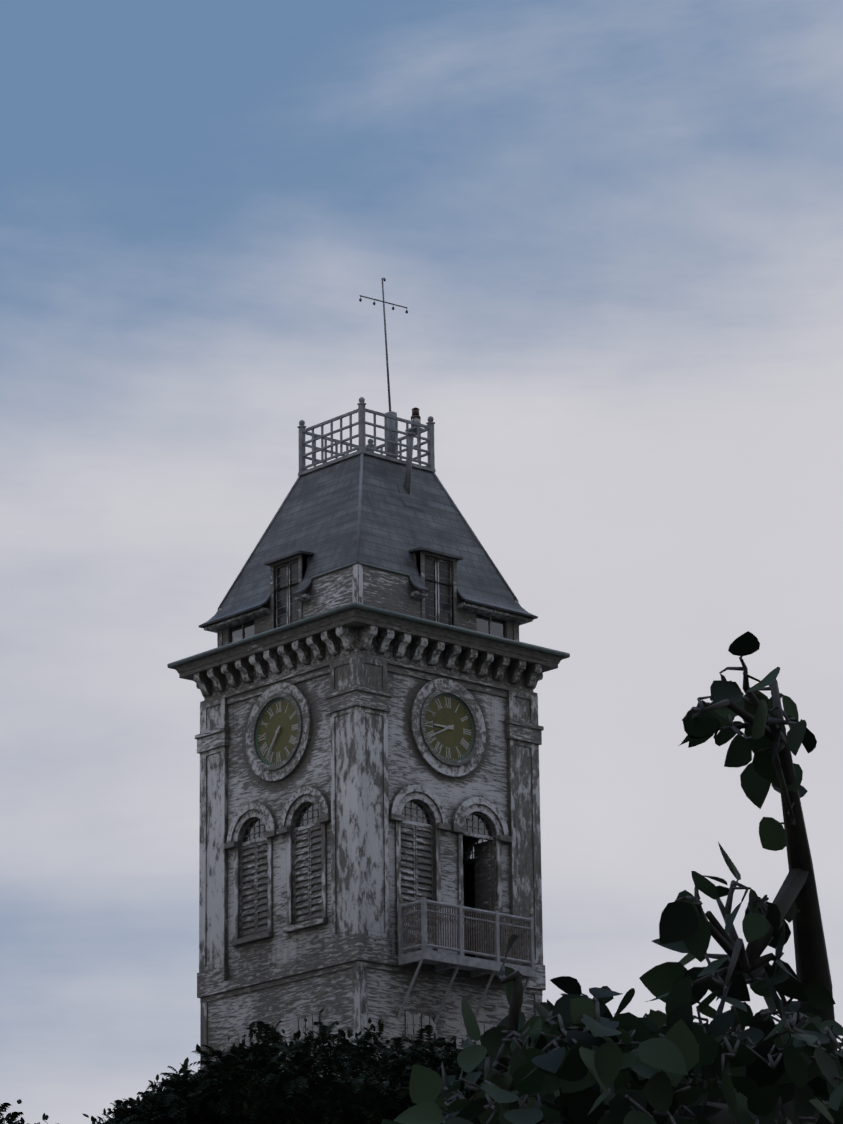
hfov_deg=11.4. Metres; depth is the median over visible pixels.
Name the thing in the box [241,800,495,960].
tower shutters
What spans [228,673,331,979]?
tower wall boards
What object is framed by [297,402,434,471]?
rooftop railing
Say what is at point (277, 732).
clock faces
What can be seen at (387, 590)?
tower attic boards
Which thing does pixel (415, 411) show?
beacon lamp body
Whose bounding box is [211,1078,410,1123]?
bush
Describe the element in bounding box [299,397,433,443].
roof deck finials
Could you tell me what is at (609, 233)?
sky
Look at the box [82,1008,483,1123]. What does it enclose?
bush
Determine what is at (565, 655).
tower gutters
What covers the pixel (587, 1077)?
tree
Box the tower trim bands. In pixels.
[195,652,545,1045]
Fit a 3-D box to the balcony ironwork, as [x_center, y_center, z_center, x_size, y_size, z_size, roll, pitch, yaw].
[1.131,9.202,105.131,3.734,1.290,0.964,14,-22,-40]
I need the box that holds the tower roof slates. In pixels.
[199,454,537,627]
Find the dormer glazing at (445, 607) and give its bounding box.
[278,558,449,626]
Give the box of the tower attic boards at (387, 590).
[223,565,512,644]
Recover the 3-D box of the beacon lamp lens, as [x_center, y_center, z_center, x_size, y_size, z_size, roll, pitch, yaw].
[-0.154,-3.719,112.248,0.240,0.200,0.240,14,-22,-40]
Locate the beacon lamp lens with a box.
[411,417,419,422]
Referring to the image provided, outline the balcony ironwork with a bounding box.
[399,893,532,964]
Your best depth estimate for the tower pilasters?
106.09 m
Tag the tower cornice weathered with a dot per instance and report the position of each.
(354, 617)
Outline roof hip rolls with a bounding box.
[218,453,517,608]
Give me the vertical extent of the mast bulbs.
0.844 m
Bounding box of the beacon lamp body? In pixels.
[411,407,420,427]
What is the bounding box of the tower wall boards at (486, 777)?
[387,671,509,962]
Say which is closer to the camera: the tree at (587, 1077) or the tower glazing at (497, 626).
the tree at (587, 1077)
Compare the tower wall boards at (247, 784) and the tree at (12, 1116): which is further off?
the tower wall boards at (247, 784)
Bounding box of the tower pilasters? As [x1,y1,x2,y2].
[199,556,542,1074]
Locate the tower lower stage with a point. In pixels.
(331, 994)
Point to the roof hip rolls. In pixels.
(359, 523)
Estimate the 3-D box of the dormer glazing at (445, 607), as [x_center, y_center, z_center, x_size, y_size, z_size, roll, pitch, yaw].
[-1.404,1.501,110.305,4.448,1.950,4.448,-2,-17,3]
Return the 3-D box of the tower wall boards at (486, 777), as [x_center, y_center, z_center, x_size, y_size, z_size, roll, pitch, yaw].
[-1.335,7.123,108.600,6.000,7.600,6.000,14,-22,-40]
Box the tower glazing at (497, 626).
[230,614,504,1047]
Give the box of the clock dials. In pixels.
[257,695,472,764]
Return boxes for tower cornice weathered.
[173,551,563,849]
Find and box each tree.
[0,1099,58,1123]
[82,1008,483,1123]
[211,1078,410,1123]
[381,631,842,1123]
[435,1024,842,1123]
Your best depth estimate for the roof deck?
110.56 m
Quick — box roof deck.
[298,449,435,475]
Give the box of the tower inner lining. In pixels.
[463,835,475,957]
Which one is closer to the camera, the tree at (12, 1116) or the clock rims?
the tree at (12, 1116)
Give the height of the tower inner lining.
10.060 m
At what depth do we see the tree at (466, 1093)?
76.00 m
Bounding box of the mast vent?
[360,278,414,493]
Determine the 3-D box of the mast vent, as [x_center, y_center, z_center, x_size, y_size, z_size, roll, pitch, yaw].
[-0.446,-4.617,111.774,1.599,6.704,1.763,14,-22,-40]
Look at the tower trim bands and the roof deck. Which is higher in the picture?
the roof deck
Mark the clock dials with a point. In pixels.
(449, 738)
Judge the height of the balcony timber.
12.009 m
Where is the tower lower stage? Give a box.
[207,967,534,1093]
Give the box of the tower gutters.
[167,561,569,668]
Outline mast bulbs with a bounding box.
[359,278,407,313]
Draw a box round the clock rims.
[256,693,473,765]
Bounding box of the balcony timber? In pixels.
[277,566,535,1023]
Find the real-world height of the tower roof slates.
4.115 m
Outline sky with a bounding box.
[0,0,842,1123]

